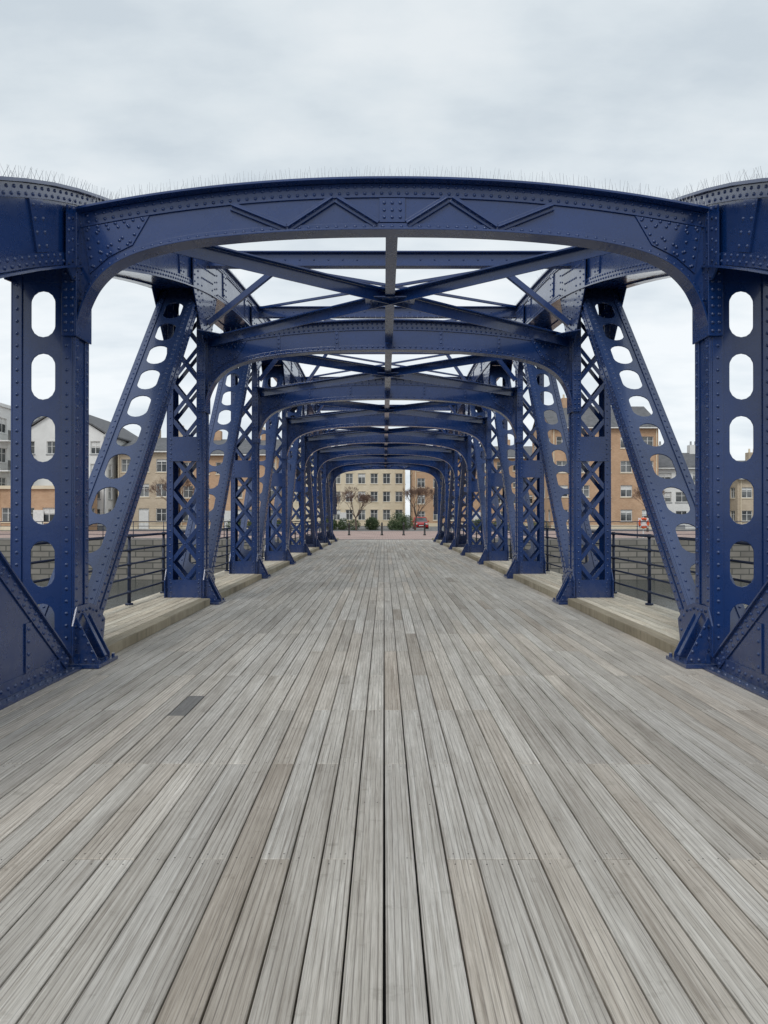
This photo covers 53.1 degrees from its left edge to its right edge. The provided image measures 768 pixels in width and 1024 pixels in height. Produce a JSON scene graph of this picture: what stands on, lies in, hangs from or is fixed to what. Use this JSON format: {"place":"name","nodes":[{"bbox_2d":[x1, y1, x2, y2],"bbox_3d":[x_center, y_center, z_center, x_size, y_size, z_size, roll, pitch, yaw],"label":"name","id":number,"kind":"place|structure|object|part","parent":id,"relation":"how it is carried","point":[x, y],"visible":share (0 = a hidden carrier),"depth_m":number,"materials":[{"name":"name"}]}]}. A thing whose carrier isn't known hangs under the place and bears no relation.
{"place":"outdoors","nodes":[
{"label":"outdoors","id":0,"kind":"place"},
{"bbox_2d":[0,531,694,538],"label":"pavement","id":1,"kind":"structure","parent":0,"point":[385,535],"depth_m":64.86,"materials":[{"name":"grey concrete"}]},
{"bbox_2d":[144,473,210,509],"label":"bare tree","id":2,"kind":"object","parent":1,"relation":"on","point":[186,487],"visible":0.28,"depth_m":76.25,"materials":[{"name":"brown plant"}]},
{"bbox_2d":[638,517,648,537],"bbox_3d":[17.283,1.062,51.122,0.730,1.500,0.215,0,0,0],"label":"lifebuoy station","id":3,"kind":"object","parent":1,"relation":"on","point":[643,525],"visible":0.91,"depth_m":51.05,"materials":[{"name":"orange plastic"}]},
{"bbox_2d":[631,488,665,531],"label":"bare tree","id":4,"kind":"object","parent":1,"relation":"on","point":[637,495],"visible":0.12,"depth_m":75.33,"materials":[{"name":"brown plant"}]},
{"bbox_2d":[0,540,753,579],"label":"quay wall","id":5,"kind":"structure","parent":0,"point":[39,571],"depth_m":49.98,"materials":[{"name":"grey stone"}]},
{"bbox_2d":[0,538,654,539],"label":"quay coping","id":6,"kind":"object","parent":5,"relation":"on","point":[298,539],"depth_m":49.99,"materials":[{"name":"stone"}]},
{"bbox_2d":[0,521,310,537],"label":"quay railing","id":7,"kind":"object","parent":6,"relation":"on","point":[163,530],"visible":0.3,"depth_m":50.33,"materials":[{"name":"metal"}]},
{"bbox_2d":[461,521,748,537],"bbox_3d":[47.383,1.153,50.344,85.530,1.110,0.130,0,0,0],"label":"quay railing","id":8,"kind":"object","parent":6,"relation":"on","point":[637,530],"visible":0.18,"depth_m":50.33,"materials":[{"name":"metal"}]},
{"bbox_2d":[291,519,472,539],"bbox_3d":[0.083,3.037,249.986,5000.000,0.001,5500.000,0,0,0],"label":"ground","id":9,"kind":"structure","parent":0,"point":[386,530],"depth_m":83.99,"materials":[{"name":"grey concrete"}]},
{"bbox_2d":[0,407,38,485],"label":"walls","id":10,"kind":"structure","parent":9,"relation":"on","point":[5,413],"depth_m":84.29,"materials":[{"name":"white paint"}]},
{"bbox_2d":[0,418,5,485],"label":"window frames","id":11,"kind":"structure","parent":10,"relation":"attached to","point":[2,420],"depth_m":83.80,"materials":[{"name":"white plastic"}]},
{"bbox_2d":[0,424,10,485],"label":"windows","id":12,"kind":"structure","parent":10,"relation":"attached to","point":[3,451],"depth_m":83.26,"materials":[{"name":"grey glass"}]},
{"bbox_2d":[0,403,42,472],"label":"sills and trim","id":13,"kind":"structure","parent":10,"relation":"attached to","point":[7,407],"depth_m":83.10,"materials":[{"name":"white paint"}]},
{"bbox_2d":[0,486,96,529],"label":"brick annex","id":14,"kind":"object","parent":9,"relation":"on","point":[42,503],"visible":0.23,"depth_m":80.51,"materials":[{"name":"orange brick"}]},
{"bbox_2d":[2,508,93,523],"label":"window frames","id":15,"kind":"structure","parent":14,"relation":"in","point":[38,515],"depth_m":80.45,"materials":[{"name":"white paint"}]},
{"bbox_2d":[3,508,93,520],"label":"windows","id":16,"kind":"structure","parent":14,"relation":"in","point":[5,510],"depth_m":80.67,"materials":[{"name":"grey glass"}]},
{"bbox_2d":[31,415,137,529],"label":"white gabled warehouse","id":17,"kind":"structure","parent":9,"relation":"on","point":[43,439],"depth_m":86.06,"materials":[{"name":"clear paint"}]},
{"bbox_2d":[31,442,117,513],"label":"windows","id":18,"kind":"structure","parent":17,"relation":"in","point":[51,446],"depth_m":86.21,"materials":[{"name":"grey glass"}]},
{"bbox_2d":[31,441,117,510],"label":"window frames","id":19,"kind":"structure","parent":17,"relation":"in","point":[94,444],"depth_m":86.19,"materials":[{"name":"white plastic"}]},
{"bbox_2d":[226,519,281,529],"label":"hedge","id":20,"kind":"object","parent":9,"relation":"on","point":[228,525],"visible":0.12,"depth_m":85.90,"materials":[{"name":"green plant"}]},
{"bbox_2d":[317,495,344,515],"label":"bare tree","id":21,"kind":"object","parent":9,"relation":"on","point":[338,501],"visible":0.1,"depth_m":85.23,"materials":[{"name":"brown plant"}]},
{"bbox_2d":[320,518,360,529],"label":"hedge","id":22,"kind":"object","parent":9,"relation":"on","point":[341,524],"visible":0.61,"depth_m":86.21,"materials":[{"name":"green plant"}]},
{"bbox_2d":[292,450,404,525],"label":"walls","id":23,"kind":"structure","parent":9,"relation":"on","point":[380,486],"depth_m":126.02,"materials":[{"name":"beige stone"}]},
{"bbox_2d":[291,448,405,525],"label":"sills and trim","id":24,"kind":"structure","parent":23,"relation":"attached to","point":[384,524],"depth_m":125.94,"materials":[{"name":"beige stone"}]},
{"bbox_2d":[296,460,401,519],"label":"windows","id":25,"kind":"structure","parent":23,"relation":"attached to","point":[373,512],"depth_m":126.18,"materials":[{"name":"grey glass"}]},
{"bbox_2d":[296,455,401,521],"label":"window frames","id":26,"kind":"structure","parent":23,"relation":"attached to","point":[343,514],"depth_m":126.13,"materials":[{"name":"white plastic"}]},
{"bbox_2d":[338,486,374,529],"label":"bare tree","id":27,"kind":"object","parent":9,"relation":"on","point":[363,497],"visible":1,"depth_m":83.78,"materials":[{"name":"brown plant"}]},
{"bbox_2d":[364,516,379,529],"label":"evergreen shrub","id":28,"kind":"object","parent":9,"relation":"on","point":[372,523],"visible":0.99,"depth_m":86.03,"materials":[{"name":"green plant"}]},
{"bbox_2d":[0,164,767,709],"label":"swing bridge","id":29,"kind":"structure","parent":9,"relation":"on","point":[72,250],"depth_m":9.73,"materials":[{"name":"blue metal"}]},
{"bbox_2d":[0,540,767,1023],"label":"timber deck","id":30,"kind":"structure","parent":29,"relation":"on","point":[384,782],"depth_m":3.82,"materials":[{"name":"wood"}]},
{"bbox_2d":[103,538,679,654],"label":"side walkway","id":31,"kind":"structure","parent":30,"relation":"on","point":[655,625],"depth_m":11.45,"materials":[{"name":"beige concrete"}]},
{"bbox_2d":[31,521,320,604],"bbox_3d":[-3.997,1.007,28.944,0.130,1.110,41.430,0,0,0],"label":"bridge railing","id":32,"kind":"object","parent":31,"relation":"on","point":[129,564],"visible":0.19,"depth_m":12.72,"materials":[{"name":"metal"}]},
{"bbox_2d":[450,521,753,604],"bbox_3d":[4.163,1.007,28.944,0.130,1.110,41.430,0,0,0],"label":"bridge railing","id":33,"kind":"object","parent":31,"relation":"on","point":[649,564],"visible":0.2,"depth_m":12.66,"materials":[{"name":"metal"}]},
{"bbox_2d":[387,520,401,529],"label":"hedge","id":34,"kind":"object","parent":9,"relation":"on","point":[389,524],"visible":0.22,"depth_m":86.23,"materials":[{"name":"green plant"}]},
{"bbox_2d":[389,510,414,529],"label":"evergreen shrub","id":35,"kind":"object","parent":9,"relation":"on","point":[399,520],"visible":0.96,"depth_m":84.65,"materials":[{"name":"green plant"}]},
{"bbox_2d":[399,485,433,529],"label":"bare tree","id":36,"kind":"object","parent":9,"relation":"on","point":[419,491],"visible":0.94,"depth_m":85.85,"materials":[{"name":"brown plant"}]},
{"bbox_2d":[410,440,531,525],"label":"orange brick flats","id":37,"kind":"structure","parent":9,"relation":"on","point":[422,479],"depth_m":118.04,"materials":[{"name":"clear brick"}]},
{"bbox_2d":[417,457,531,520],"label":"window frames","id":38,"kind":"structure","parent":37,"relation":"in","point":[479,513],"depth_m":118.12,"materials":[{"name":"white plastic"}]},
{"bbox_2d":[418,462,531,519],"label":"windows","id":39,"kind":"structure","parent":37,"relation":"in","point":[421,482],"depth_m":118.18,"materials":[{"name":"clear glass"}]},
{"bbox_2d":[472,519,548,529],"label":"hedge","id":40,"kind":"object","parent":9,"relation":"on","point":[501,522],"visible":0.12,"depth_m":85.84,"materials":[{"name":"green plant"}]},
{"bbox_2d":[532,398,657,527],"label":"walls","id":41,"kind":"structure","parent":9,"relation":"on","point":[619,478],"depth_m":92.03,"materials":[{"name":"beige brick"}]},
{"bbox_2d":[532,406,655,427],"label":"roof","id":42,"kind":"structure","parent":41,"relation":"attached to","point":[589,418],"depth_m":94.67,"materials":[{"name":"tile"}]},
{"bbox_2d":[533,394,656,528],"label":"sills and trim","id":43,"kind":"structure","parent":41,"relation":"attached to","point":[617,526],"depth_m":91.93,"materials":[{"name":"white paint"}]},
{"bbox_2d":[534,427,656,520],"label":"window frames","id":44,"kind":"structure","parent":41,"relation":"attached to","point":[626,487],"depth_m":92.15,"materials":[{"name":"white plastic"}]},
{"bbox_2d":[544,437,652,520],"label":"windows","id":45,"kind":"structure","parent":41,"relation":"attached to","point":[625,516],"depth_m":92.19,"materials":[{"name":"grey glass"}]},
{"bbox_2d":[658,445,694,528],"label":"walls","id":46,"kind":"structure","parent":9,"relation":"on","point":[673,507],"depth_m":96.02,"materials":[{"name":"white paint"}]},
{"bbox_2d":[658,453,694,467],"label":"roof","id":47,"kind":"structure","parent":46,"relation":"attached to","point":[664,461],"depth_m":97.94,"materials":[{"name":"tile"}]},
{"bbox_2d":[658,468,694,528],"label":"window frames","id":48,"kind":"structure","parent":46,"relation":"attached to","point":[667,495],"depth_m":96.12,"materials":[{"name":"white paint"}]},
{"bbox_2d":[658,441,694,528],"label":"sills and trim","id":49,"kind":"structure","parent":46,"relation":"attached to","point":[680,527],"depth_m":95.93,"materials":[{"name":"white paint"}]},
{"bbox_2d":[661,476,694,513],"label":"windows","id":50,"kind":"structure","parent":46,"relation":"attached to","point":[678,497],"depth_m":96.17,"materials":[{"name":"grey glass"}]},
{"bbox_2d":[0,0,767,516],"label":"sky","id":51,"kind":"structure","parent":0,"point":[114,95],"materials":[{"name":"white"}]},
{"bbox_2d":[33,580,751,611],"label":"water","id":52,"kind":"structure","parent":0,"point":[657,587],"depth_m":42.66,"materials":[{"name":"grey liquid"}]},
{"label":"road","id":53,"kind":"structure","parent":0,"visible":0},
{"bbox_2d":[118,425,183,528],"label":"buff brick warehouse","id":54,"kind":"structure","parent":53,"relation":"on","point":[152,506],"depth_m":88.03,"materials":[{"name":"beige brick"}]},
{"bbox_2d":[122,460,165,520],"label":"windows","id":55,"kind":"structure","parent":54,"relation":"in","point":[123,461],"depth_m":88.19,"materials":[{"name":"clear glass"}]},
{"bbox_2d":[122,451,166,528],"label":"window frames","id":56,"kind":"structure","parent":54,"relation":"in","point":[143,512],"depth_m":88.10,"materials":[{"name":"white plastic"}]},
{"bbox_2d":[179,427,287,528],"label":"orange brick flats","id":57,"kind":"structure","parent":53,"relation":"on","point":[217,456],"depth_m":90.04,"materials":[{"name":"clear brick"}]},
{"bbox_2d":[184,463,274,520],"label":"windows","id":58,"kind":"structure","parent":57,"relation":"in","point":[191,487],"depth_m":90.17,"materials":[{"name":"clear glass"}]},
{"bbox_2d":[183,454,287,527],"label":"window frames","id":59,"kind":"structure","parent":57,"relation":"in","point":[227,516],"depth_m":90.10,"materials":[{"name":"white plastic"}]},
{"bbox_2d":[130,528,694,529],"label":"kerb","id":60,"kind":"structure","parent":53,"relation":"on","point":[416,529],"depth_m":87.79,"materials":[{"name":"stone"}]},
{"bbox_2d":[412,517,428,528],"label":"parked car","id":61,"kind":"object","parent":53,"relation":"on","point":[420,521],"visible":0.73,"depth_m":89.12,"materials":[{"name":"red paint"}]},
{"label":"windows","id":62,"kind":"part","parent":61,"relation":"part of","materials":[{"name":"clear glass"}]},
{"bbox_2d":[730,449,752,523],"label":"cream terrace","id":63,"kind":"structure","parent":53,"relation":"on","point":[741,499],"depth_m":94.12,"materials":[{"name":"brick"}]},
{"bbox_2d":[732,488,750,520],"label":"windows","id":64,"kind":"structure","parent":63,"relation":"in","point":[743,493],"depth_m":94.17,"materials":[{"name":"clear glass"}]},
{"bbox_2d":[731,487,751,520],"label":"window frames","id":65,"kind":"structure","parent":63,"relation":"in","point":[743,488],"depth_m":94.13,"materials":[{"name":"white plastic"}]}
]}

